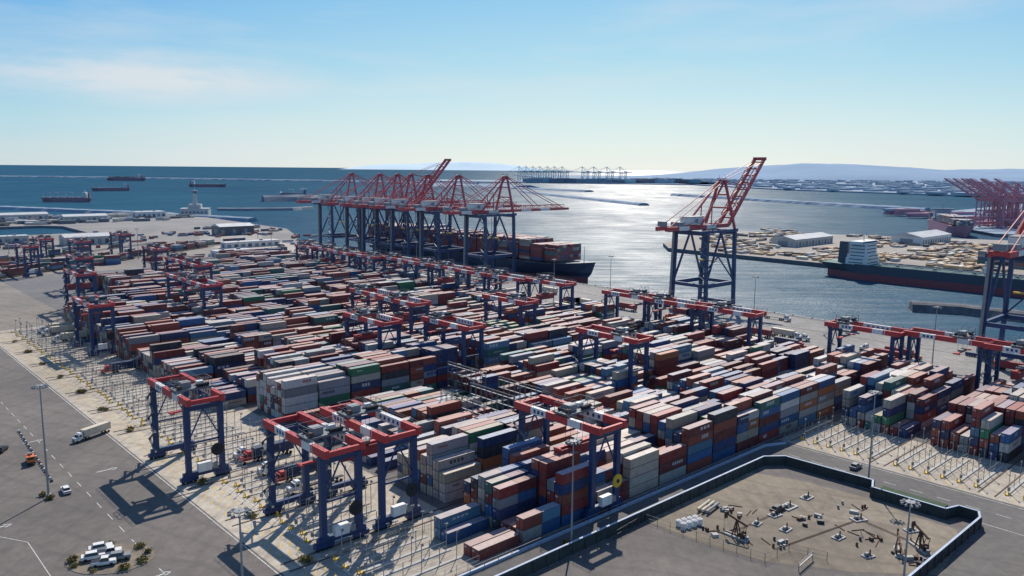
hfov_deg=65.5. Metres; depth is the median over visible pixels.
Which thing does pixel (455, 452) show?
container stack
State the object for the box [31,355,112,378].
crane rail
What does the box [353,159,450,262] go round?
ship to shore crane
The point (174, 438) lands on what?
lane barrier
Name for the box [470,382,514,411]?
reefer rack
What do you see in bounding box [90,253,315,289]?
container stack
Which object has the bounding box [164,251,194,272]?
yard gantry crane
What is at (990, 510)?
perimeter road
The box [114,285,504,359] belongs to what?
container stack
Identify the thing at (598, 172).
distant port crane
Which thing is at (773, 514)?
wellhead cellar
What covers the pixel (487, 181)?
breakwater
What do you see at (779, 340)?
semi truck
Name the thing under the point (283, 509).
lane barrier
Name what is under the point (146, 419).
lane barrier
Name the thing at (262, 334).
container stack
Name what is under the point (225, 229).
terminal warehouse
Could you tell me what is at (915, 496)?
pipe trench wall
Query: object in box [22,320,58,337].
lane barrier
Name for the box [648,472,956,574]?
dirt pad ground
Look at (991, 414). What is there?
container stack
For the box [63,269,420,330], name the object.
container stack
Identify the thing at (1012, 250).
ship to shore crane
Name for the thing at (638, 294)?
yard gantry crane
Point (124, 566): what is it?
shrub
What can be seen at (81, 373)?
lane barrier
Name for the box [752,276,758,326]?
light mast
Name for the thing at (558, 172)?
distant port crane
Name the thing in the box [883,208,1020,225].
distant container stacks
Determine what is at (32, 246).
yard gantry crane
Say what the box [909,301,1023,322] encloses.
rock breakwater
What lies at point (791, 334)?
semi truck
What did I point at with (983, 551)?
pavement
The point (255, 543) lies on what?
transfer zone pavement
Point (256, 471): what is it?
crane rail
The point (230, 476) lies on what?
lane barrier
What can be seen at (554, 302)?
semi truck
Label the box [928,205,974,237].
container ship
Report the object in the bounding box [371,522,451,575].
lane barrier
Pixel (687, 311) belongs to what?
semi truck
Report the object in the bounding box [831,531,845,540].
wellhead cellar
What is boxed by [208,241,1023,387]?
quay apron pavement
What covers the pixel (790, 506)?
wellhead cellar
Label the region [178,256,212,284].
yard gantry crane
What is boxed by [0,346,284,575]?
asphalt lot pavement
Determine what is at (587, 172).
distant port crane
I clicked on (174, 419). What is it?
crane rail
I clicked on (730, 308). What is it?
yard gantry crane
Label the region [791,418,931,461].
crane rail
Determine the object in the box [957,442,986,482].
lane barrier
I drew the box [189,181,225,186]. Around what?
cargo ship
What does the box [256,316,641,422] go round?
container stack
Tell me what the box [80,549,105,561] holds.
parked car
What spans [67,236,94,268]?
yard gantry crane
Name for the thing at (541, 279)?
yard gantry crane
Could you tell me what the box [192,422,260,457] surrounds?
lane barrier
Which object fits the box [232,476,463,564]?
crane rail
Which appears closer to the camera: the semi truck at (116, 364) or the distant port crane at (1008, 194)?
the semi truck at (116, 364)
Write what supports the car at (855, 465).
on the perimeter road at (990, 510)
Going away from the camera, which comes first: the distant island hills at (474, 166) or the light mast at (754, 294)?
the light mast at (754, 294)
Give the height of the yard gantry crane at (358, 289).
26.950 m
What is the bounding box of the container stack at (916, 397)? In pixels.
[841,360,975,437]
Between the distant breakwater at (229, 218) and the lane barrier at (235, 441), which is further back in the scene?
the distant breakwater at (229, 218)
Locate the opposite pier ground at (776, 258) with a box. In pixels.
[663,231,1023,274]
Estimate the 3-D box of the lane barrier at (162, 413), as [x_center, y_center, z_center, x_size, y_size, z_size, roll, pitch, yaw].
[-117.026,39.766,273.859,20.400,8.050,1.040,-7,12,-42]
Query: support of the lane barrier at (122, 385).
on the transfer zone pavement at (255, 543)
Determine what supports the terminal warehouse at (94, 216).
on the terminal ground at (16, 304)
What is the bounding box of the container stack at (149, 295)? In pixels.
[101,266,393,302]
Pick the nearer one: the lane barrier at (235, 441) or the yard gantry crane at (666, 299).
the lane barrier at (235, 441)
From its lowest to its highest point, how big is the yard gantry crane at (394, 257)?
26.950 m
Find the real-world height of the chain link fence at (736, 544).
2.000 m
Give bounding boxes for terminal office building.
[0,234,28,243]
[131,210,165,217]
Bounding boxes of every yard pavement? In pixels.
[199,228,262,241]
[209,242,329,254]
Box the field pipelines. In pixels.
[731,509,909,548]
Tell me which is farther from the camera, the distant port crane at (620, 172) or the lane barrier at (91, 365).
the distant port crane at (620, 172)
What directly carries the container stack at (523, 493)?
on the pavement at (47, 289)
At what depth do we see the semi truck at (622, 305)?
485.48 m
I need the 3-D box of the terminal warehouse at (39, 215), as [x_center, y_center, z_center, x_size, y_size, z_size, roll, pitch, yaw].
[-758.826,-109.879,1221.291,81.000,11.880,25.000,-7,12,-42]
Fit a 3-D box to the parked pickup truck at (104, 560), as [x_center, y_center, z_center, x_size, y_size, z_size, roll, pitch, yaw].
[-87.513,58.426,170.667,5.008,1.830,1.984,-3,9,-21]
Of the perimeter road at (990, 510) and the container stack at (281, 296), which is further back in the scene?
the container stack at (281, 296)
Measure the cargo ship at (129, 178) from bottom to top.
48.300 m
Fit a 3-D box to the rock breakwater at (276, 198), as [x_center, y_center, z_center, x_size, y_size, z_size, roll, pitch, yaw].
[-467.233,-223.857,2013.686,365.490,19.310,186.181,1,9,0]
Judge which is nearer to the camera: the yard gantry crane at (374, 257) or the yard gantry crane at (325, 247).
the yard gantry crane at (374, 257)
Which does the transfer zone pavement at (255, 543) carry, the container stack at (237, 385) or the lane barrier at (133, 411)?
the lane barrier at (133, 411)
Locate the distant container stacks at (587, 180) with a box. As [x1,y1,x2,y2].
[523,177,700,183]
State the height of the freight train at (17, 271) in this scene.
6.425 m
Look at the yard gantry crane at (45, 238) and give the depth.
673.46 m
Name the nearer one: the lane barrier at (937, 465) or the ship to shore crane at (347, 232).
the lane barrier at (937, 465)
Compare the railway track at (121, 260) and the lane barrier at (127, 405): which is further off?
the railway track at (121, 260)
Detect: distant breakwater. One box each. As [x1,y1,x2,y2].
[0,175,478,183]
[0,206,257,221]
[406,183,593,191]
[423,183,538,187]
[520,191,649,205]
[670,193,931,210]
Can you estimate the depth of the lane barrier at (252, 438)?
229.01 m
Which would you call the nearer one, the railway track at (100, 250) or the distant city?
the railway track at (100, 250)
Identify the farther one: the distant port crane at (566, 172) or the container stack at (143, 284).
the distant port crane at (566, 172)
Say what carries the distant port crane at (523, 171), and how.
on the breakwater at (487, 181)
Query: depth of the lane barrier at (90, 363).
340.42 m
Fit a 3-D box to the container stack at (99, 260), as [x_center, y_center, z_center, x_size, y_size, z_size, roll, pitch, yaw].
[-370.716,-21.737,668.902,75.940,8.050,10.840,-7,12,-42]
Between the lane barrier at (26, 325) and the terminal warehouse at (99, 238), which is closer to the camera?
the lane barrier at (26, 325)
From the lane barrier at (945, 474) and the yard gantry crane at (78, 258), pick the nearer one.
the lane barrier at (945, 474)
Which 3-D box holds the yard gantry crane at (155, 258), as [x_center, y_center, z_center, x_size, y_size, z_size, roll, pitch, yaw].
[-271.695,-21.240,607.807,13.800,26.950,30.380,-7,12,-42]
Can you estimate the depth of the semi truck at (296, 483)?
208.75 m
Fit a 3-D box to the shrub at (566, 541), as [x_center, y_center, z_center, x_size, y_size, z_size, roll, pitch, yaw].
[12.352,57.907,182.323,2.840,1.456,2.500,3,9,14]
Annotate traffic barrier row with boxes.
[18,430,52,481]
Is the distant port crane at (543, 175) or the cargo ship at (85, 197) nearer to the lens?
the cargo ship at (85, 197)
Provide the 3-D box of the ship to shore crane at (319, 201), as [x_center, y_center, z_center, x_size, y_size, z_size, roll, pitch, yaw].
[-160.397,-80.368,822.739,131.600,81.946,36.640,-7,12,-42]
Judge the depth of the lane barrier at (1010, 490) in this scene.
216.37 m
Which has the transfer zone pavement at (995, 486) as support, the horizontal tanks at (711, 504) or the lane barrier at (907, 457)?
the lane barrier at (907, 457)
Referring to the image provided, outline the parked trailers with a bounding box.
[0,225,372,267]
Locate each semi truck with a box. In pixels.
[38,322,69,333]
[41,324,74,335]
[51,330,86,342]
[71,421,110,442]
[100,359,139,374]
[232,446,246,460]
[239,439,293,464]
[256,457,311,476]
[275,459,316,485]
[285,474,343,495]
[542,286,557,294]
[550,301,567,304]
[562,296,579,304]
[574,297,591,303]
[619,302,636,311]
[662,313,688,319]
[672,307,695,316]
[685,310,709,319]
[751,326,771,337]
[764,315,791,321]
[771,327,801,339]
[774,336,806,348]
[780,333,810,341]
[859,344,868,350]
[871,347,898,358]
[874,353,897,365]
[884,346,921,359]
[992,360,1023,369]
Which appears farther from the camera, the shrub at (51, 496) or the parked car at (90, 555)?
the shrub at (51, 496)
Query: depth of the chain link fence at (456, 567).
168.24 m
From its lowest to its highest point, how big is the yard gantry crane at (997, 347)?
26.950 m
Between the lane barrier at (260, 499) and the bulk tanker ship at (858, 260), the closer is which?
the lane barrier at (260, 499)
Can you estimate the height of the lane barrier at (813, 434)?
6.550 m
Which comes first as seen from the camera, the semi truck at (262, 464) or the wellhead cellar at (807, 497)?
the wellhead cellar at (807, 497)
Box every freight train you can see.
[0,241,207,277]
[0,242,118,261]
[1,252,109,273]
[2,241,185,272]
[4,239,215,275]
[10,246,73,260]
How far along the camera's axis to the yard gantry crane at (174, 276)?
450.03 m
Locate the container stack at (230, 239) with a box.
[176,238,245,243]
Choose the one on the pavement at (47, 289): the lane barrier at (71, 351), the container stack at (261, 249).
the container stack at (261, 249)
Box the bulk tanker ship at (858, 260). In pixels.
[821,232,1023,297]
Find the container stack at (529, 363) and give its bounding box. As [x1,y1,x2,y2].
[296,315,707,444]
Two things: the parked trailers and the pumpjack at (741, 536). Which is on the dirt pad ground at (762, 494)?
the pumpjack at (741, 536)
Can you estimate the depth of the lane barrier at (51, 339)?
380.18 m
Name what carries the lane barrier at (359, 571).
on the transfer zone pavement at (255, 543)
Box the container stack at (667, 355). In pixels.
[342,325,762,470]
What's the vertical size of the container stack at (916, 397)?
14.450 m
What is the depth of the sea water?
1519.34 m
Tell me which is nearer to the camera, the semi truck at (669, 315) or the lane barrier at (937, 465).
the lane barrier at (937, 465)
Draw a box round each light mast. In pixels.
[30,384,50,495]
[227,506,251,575]
[566,439,580,541]
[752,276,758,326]
[868,390,881,477]
[900,499,920,575]
[931,306,941,363]
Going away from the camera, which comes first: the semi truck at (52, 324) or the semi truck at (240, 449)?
the semi truck at (240, 449)
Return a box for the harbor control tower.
[180,187,210,214]
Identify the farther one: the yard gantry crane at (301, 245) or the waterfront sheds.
the waterfront sheds
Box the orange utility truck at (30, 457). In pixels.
[25,452,35,465]
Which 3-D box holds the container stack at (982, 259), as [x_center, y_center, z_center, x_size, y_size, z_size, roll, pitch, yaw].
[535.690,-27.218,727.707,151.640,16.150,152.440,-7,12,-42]
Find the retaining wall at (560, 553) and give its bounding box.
[495,455,981,575]
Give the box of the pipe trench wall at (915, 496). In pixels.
[880,486,949,507]
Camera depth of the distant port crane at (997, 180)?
1302.88 m
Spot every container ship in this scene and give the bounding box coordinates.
[368,217,595,282]
[635,177,683,183]
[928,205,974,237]
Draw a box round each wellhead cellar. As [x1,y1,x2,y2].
[751,517,762,526]
[767,509,782,517]
[779,523,792,532]
[782,500,798,511]
[799,491,813,500]
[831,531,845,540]
[849,513,867,522]
[861,549,875,558]
[903,526,918,533]
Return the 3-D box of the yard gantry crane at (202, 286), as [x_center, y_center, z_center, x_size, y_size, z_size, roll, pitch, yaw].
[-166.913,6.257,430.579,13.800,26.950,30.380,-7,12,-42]
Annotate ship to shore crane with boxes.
[296,173,404,250]
[323,172,439,254]
[340,171,458,256]
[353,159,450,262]
[369,173,489,265]
[398,175,521,269]
[443,172,568,276]
[655,157,766,313]
[965,211,1023,359]
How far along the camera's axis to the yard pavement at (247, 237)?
968.42 m
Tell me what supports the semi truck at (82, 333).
on the transfer zone pavement at (255, 543)
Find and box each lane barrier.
[11,315,57,332]
[15,314,57,333]
[16,319,63,336]
[21,321,69,339]
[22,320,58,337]
[27,321,70,341]
[27,327,54,343]
[29,326,80,344]
[33,327,72,346]
[34,328,84,347]
[37,330,89,349]
[41,335,89,351]
[41,337,90,354]
[46,337,98,357]
[48,335,88,355]
[50,339,103,358]
[54,337,104,360]
[55,342,110,364]
[61,346,114,367]
[62,341,113,365]
[64,347,119,369]
[69,346,118,371]
[70,351,125,373]
[76,351,128,377]
[77,356,134,379]
[80,357,138,381]
[86,361,145,386]
[87,357,140,383]
[90,363,147,388]
[97,366,155,392]
[100,368,159,394]
[105,367,158,397]
[106,373,166,399]
[108,375,169,402]
[117,374,172,404]
[121,390,172,409]
[126,380,181,412]
[127,391,189,415]
[132,390,195,418]
[140,394,207,424]
[141,396,196,420]
[151,395,213,429]
[158,412,216,432]
[159,405,227,436]
[166,403,230,439]
[168,410,238,444]
[174,413,244,443]
[181,418,251,454]
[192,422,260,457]
[196,421,260,461]
[203,435,253,461]
[211,436,277,464]
[222,449,294,482]
[230,436,283,469]
[234,447,300,486]
[236,452,313,492]
[243,462,317,497]
[253,461,317,501]
[259,462,335,507]
[275,465,347,516]
[279,492,354,523]
[288,479,369,529]
[300,480,375,534]
[304,500,386,542]
[314,495,397,543]
[332,505,417,560]
[341,511,427,568]
[357,511,435,574]
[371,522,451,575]
[382,529,461,575]
[800,407,834,439]
[813,410,847,443]
[826,413,860,447]
[840,416,872,450]
[853,419,886,454]
[868,422,900,457]
[893,428,924,465]
[908,431,939,469]
[924,435,955,473]
[940,438,970,477]
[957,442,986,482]
[974,446,1002,487]
[1004,461,1023,495]
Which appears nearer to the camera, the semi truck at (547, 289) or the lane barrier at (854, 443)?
the lane barrier at (854, 443)
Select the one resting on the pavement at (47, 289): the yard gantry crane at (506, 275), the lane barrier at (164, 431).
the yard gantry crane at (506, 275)
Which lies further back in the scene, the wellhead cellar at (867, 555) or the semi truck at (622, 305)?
the semi truck at (622, 305)
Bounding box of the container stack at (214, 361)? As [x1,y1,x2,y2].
[161,301,574,392]
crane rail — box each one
[5,338,89,352]
[16,345,113,364]
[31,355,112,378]
[48,367,145,393]
[69,383,164,411]
[92,316,623,431]
[118,387,449,455]
[148,433,340,484]
[186,455,396,520]
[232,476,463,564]
[289,411,840,575]
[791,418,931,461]
[883,439,1023,491]
[994,472,1023,496]
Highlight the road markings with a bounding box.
[0,266,1023,575]
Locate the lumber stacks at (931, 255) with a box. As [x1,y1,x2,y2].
[699,228,1008,271]
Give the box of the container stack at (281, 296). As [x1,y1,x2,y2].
[79,278,437,338]
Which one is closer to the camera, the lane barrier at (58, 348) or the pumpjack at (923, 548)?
the pumpjack at (923, 548)
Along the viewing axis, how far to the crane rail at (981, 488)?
234.23 m
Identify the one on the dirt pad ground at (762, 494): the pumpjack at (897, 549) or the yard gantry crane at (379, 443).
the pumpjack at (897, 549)
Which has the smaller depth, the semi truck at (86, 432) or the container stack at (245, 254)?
the semi truck at (86, 432)
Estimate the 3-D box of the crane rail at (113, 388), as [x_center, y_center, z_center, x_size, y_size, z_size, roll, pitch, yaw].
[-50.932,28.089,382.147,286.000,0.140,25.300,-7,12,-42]
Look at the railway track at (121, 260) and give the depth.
741.43 m
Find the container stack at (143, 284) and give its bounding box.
[108,263,356,294]
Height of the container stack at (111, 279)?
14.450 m
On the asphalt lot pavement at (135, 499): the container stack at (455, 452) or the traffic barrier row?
the traffic barrier row
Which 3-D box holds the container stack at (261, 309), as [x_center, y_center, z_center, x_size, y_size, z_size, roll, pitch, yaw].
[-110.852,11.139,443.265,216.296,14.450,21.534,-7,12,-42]
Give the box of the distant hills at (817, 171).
[618,163,1023,181]
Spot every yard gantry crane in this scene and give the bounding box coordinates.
[14,240,42,276]
[31,233,54,260]
[62,263,96,306]
[64,250,97,292]
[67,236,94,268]
[71,292,115,356]
[109,229,133,258]
[141,242,169,270]
[145,372,231,484]
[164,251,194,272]
[164,269,200,301]
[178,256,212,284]
[182,272,223,309]
[260,408,369,552]
[294,240,323,260]
[314,243,346,262]
[319,395,423,531]
[329,246,362,269]
[341,305,403,349]
[348,281,399,328]
[352,250,387,271]
[376,289,430,336]
[381,251,416,278]
[402,256,440,285]
[419,307,486,371]
[428,259,470,287]
[454,265,497,290]
[480,290,539,327]
[485,267,533,300]
[511,390,627,519]
[525,272,576,309]
[573,322,652,389]
[601,286,659,326]
[642,290,709,331]
[693,298,766,345]
[823,313,910,367]
[899,324,997,390]
[978,335,1023,384]
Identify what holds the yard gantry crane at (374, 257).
on the pavement at (47, 289)
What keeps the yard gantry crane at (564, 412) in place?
on the pavement at (47, 289)
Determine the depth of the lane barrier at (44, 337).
389.29 m
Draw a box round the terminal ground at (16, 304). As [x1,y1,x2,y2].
[0,212,981,575]
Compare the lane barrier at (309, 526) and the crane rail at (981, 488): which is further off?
the crane rail at (981, 488)
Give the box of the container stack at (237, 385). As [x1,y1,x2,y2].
[190,301,614,409]
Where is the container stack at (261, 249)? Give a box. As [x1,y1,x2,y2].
[219,247,281,253]
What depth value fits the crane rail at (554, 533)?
189.34 m
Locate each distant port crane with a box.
[507,166,528,178]
[520,166,535,178]
[528,166,542,177]
[535,166,549,176]
[543,166,564,177]
[544,166,557,177]
[555,167,571,177]
[569,167,593,182]
[582,166,604,181]
[595,167,618,182]
[616,167,630,182]
[944,178,1015,227]
[952,178,1015,226]
[961,178,1017,225]
[965,179,1023,228]
[969,178,1023,224]
[980,179,1023,228]
[981,178,1023,215]
[994,178,1023,194]
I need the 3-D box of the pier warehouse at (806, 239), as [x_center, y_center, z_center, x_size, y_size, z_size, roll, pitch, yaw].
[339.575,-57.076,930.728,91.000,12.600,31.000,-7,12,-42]
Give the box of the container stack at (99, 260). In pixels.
[19,254,120,268]
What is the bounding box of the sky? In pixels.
[0,0,1023,170]
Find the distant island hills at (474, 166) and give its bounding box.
[344,162,544,170]
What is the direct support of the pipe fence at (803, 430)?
on the transfer zone pavement at (995, 486)
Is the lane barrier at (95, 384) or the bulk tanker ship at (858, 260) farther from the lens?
the bulk tanker ship at (858, 260)
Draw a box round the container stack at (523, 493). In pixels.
[434,344,887,561]
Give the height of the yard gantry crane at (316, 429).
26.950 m
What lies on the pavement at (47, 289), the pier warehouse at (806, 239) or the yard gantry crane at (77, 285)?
the yard gantry crane at (77, 285)
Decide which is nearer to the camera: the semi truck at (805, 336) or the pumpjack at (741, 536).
the pumpjack at (741, 536)
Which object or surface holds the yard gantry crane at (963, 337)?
on the pavement at (927, 434)
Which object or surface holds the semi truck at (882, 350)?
on the quay apron pavement at (966, 366)
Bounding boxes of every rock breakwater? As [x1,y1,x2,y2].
[217,206,313,210]
[261,195,389,201]
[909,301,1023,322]
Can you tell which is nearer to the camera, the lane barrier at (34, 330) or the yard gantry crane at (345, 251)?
the lane barrier at (34, 330)
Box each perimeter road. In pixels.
[469,440,1023,575]
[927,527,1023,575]
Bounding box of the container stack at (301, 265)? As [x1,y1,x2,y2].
[115,258,340,285]
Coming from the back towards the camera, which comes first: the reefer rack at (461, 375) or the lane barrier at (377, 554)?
the reefer rack at (461, 375)
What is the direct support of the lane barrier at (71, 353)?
on the transfer zone pavement at (255, 543)
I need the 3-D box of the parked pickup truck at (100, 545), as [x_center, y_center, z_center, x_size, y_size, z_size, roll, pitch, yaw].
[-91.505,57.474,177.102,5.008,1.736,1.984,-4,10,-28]
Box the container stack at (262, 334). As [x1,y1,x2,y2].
[137,287,535,377]
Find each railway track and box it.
[0,245,219,278]
[43,244,146,257]
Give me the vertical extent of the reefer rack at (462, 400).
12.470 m
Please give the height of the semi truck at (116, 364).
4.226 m
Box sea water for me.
[0,165,1023,341]
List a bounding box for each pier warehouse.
[771,232,832,246]
[891,229,950,245]
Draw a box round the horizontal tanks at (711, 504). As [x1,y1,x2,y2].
[697,499,719,513]
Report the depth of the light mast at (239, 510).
131.27 m
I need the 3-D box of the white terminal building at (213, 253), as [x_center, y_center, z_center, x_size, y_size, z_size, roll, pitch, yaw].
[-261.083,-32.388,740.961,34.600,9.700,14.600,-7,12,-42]
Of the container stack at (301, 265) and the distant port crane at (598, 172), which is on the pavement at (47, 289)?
the container stack at (301, 265)
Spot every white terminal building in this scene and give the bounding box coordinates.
[210,247,250,257]
[220,239,279,248]
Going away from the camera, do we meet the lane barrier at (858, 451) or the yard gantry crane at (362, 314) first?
the lane barrier at (858, 451)
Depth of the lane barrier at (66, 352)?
359.63 m
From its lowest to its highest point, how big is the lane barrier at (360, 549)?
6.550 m
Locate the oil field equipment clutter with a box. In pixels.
[697,500,932,565]
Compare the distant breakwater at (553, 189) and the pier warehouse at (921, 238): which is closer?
the pier warehouse at (921, 238)
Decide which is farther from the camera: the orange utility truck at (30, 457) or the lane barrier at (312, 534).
the orange utility truck at (30, 457)
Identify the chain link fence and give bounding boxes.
[318,519,433,563]
[431,556,476,575]
[613,514,645,539]
[646,514,827,560]
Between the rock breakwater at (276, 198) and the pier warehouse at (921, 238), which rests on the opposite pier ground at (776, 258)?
the pier warehouse at (921, 238)
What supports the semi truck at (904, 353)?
on the quay apron pavement at (966, 366)
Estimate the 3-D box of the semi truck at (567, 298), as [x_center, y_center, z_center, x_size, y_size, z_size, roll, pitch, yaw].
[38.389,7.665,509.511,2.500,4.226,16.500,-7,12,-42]
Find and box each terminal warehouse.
[0,212,48,219]
[59,232,125,245]
[60,213,107,221]
[211,222,254,235]
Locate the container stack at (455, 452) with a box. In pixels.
[397,340,824,503]
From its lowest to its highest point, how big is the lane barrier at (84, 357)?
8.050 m
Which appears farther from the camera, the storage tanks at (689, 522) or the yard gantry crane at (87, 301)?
the yard gantry crane at (87, 301)
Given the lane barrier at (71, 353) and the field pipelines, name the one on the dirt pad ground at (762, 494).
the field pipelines
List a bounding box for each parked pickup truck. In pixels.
[88,541,112,550]
[90,554,116,567]
[107,550,131,559]
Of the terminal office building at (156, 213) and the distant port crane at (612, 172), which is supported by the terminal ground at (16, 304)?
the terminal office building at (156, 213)
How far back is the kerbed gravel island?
171.54 m
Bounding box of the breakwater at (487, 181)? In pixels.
[419,179,713,184]
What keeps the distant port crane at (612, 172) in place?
on the breakwater at (487, 181)
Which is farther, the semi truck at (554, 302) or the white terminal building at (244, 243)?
the white terminal building at (244, 243)
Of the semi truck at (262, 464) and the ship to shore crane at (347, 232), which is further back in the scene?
the ship to shore crane at (347, 232)
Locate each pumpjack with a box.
[722,511,749,542]
[893,528,901,558]
[908,521,931,554]
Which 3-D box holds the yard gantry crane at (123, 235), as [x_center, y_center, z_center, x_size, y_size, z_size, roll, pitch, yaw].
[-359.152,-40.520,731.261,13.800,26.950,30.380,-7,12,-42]
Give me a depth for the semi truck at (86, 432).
250.16 m
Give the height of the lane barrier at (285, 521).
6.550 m
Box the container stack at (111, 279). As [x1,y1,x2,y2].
[102,258,318,292]
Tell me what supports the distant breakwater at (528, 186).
in the sea water
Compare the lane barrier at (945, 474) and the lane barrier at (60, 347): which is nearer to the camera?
the lane barrier at (945, 474)
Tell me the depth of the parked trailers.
910.28 m
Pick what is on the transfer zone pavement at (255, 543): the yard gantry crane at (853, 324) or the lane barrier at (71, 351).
the lane barrier at (71, 351)
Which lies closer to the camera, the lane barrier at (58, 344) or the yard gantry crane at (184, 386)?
the yard gantry crane at (184, 386)
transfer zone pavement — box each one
[0,326,515,575]
[779,419,1023,506]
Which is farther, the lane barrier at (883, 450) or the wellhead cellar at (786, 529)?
the lane barrier at (883, 450)
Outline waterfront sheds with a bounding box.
[0,213,194,225]
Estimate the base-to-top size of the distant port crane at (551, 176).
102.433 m
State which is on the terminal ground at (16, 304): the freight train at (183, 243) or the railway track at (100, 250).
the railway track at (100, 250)
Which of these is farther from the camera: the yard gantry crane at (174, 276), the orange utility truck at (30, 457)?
the yard gantry crane at (174, 276)
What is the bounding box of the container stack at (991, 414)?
[930,379,1023,462]
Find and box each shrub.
[38,491,46,495]
[43,493,54,499]
[65,554,78,563]
[68,562,78,567]
[116,560,131,570]
[133,542,145,548]
[135,554,152,564]
[297,554,307,561]
[301,554,314,563]
[561,538,569,544]
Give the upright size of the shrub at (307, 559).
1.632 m
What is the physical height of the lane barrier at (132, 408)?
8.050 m
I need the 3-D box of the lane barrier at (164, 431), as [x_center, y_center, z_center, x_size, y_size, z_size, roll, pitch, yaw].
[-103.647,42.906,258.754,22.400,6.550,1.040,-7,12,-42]
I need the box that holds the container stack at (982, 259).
[977,246,1023,268]
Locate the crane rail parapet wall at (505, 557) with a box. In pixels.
[451,442,785,575]
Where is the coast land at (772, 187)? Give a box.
[516,175,1022,196]
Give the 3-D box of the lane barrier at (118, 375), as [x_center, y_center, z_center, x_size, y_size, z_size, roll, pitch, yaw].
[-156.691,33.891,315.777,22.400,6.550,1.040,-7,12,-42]
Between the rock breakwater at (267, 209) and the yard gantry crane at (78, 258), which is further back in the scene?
the rock breakwater at (267, 209)
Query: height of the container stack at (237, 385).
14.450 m
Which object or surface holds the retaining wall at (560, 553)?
on the oil field pavement at (646, 548)
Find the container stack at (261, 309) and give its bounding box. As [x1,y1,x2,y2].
[96,282,473,351]
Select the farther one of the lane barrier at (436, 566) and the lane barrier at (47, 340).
the lane barrier at (47, 340)
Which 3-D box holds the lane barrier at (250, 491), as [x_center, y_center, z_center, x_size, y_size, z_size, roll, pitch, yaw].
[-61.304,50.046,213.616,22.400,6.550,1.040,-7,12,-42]
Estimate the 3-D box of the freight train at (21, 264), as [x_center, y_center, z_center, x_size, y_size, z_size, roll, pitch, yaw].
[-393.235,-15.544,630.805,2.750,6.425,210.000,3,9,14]
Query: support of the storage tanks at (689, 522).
on the dirt pad ground at (762, 494)
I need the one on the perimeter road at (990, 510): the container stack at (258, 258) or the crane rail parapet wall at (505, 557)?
the crane rail parapet wall at (505, 557)
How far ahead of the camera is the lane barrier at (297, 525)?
195.41 m
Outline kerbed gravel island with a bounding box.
[66,543,153,574]
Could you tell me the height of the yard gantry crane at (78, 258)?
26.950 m
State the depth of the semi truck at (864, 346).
380.23 m
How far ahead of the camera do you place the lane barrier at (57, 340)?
379.54 m
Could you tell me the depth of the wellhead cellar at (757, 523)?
192.99 m
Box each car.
[0,445,8,452]
[60,485,71,494]
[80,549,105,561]
[98,545,121,554]
[769,504,785,512]
[849,462,861,470]
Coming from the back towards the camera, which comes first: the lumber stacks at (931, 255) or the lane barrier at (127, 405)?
the lumber stacks at (931, 255)
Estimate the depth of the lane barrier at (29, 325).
406.75 m
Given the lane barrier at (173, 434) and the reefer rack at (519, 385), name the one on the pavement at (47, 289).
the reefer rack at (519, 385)
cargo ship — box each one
[41,192,91,201]
[91,184,129,190]
[106,175,145,180]
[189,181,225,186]
[280,189,308,194]
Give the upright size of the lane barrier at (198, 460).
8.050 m
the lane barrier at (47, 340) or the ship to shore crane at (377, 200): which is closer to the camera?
the lane barrier at (47, 340)
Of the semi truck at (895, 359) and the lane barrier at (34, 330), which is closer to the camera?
the semi truck at (895, 359)
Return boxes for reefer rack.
[440,389,484,415]
[447,361,485,397]
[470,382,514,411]
[498,376,542,408]
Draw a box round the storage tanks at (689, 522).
[676,515,702,529]
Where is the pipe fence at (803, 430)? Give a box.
[784,415,825,438]
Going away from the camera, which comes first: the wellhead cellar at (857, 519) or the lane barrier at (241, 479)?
the wellhead cellar at (857, 519)
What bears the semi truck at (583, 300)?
on the quay apron pavement at (966, 366)
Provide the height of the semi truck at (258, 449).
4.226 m
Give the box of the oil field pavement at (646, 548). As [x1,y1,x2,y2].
[530,465,969,575]
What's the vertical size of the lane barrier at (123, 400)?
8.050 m
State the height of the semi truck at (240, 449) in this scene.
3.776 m
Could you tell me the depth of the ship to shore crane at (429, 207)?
681.19 m
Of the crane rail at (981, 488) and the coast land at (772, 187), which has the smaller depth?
the crane rail at (981, 488)
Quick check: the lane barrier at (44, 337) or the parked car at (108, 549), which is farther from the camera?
the lane barrier at (44, 337)
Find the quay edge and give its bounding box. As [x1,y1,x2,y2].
[287,241,984,358]
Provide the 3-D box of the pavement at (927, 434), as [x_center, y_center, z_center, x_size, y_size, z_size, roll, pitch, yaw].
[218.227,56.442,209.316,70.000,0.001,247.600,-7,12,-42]
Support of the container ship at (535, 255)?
on the sea water
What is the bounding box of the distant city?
[658,178,1023,195]
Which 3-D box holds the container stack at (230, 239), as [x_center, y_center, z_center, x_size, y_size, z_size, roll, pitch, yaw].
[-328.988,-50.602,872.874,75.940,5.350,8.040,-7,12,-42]
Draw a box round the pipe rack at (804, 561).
[798,551,812,571]
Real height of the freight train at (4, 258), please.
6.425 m
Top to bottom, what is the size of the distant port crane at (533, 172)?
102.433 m
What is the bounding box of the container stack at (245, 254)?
[150,250,295,270]

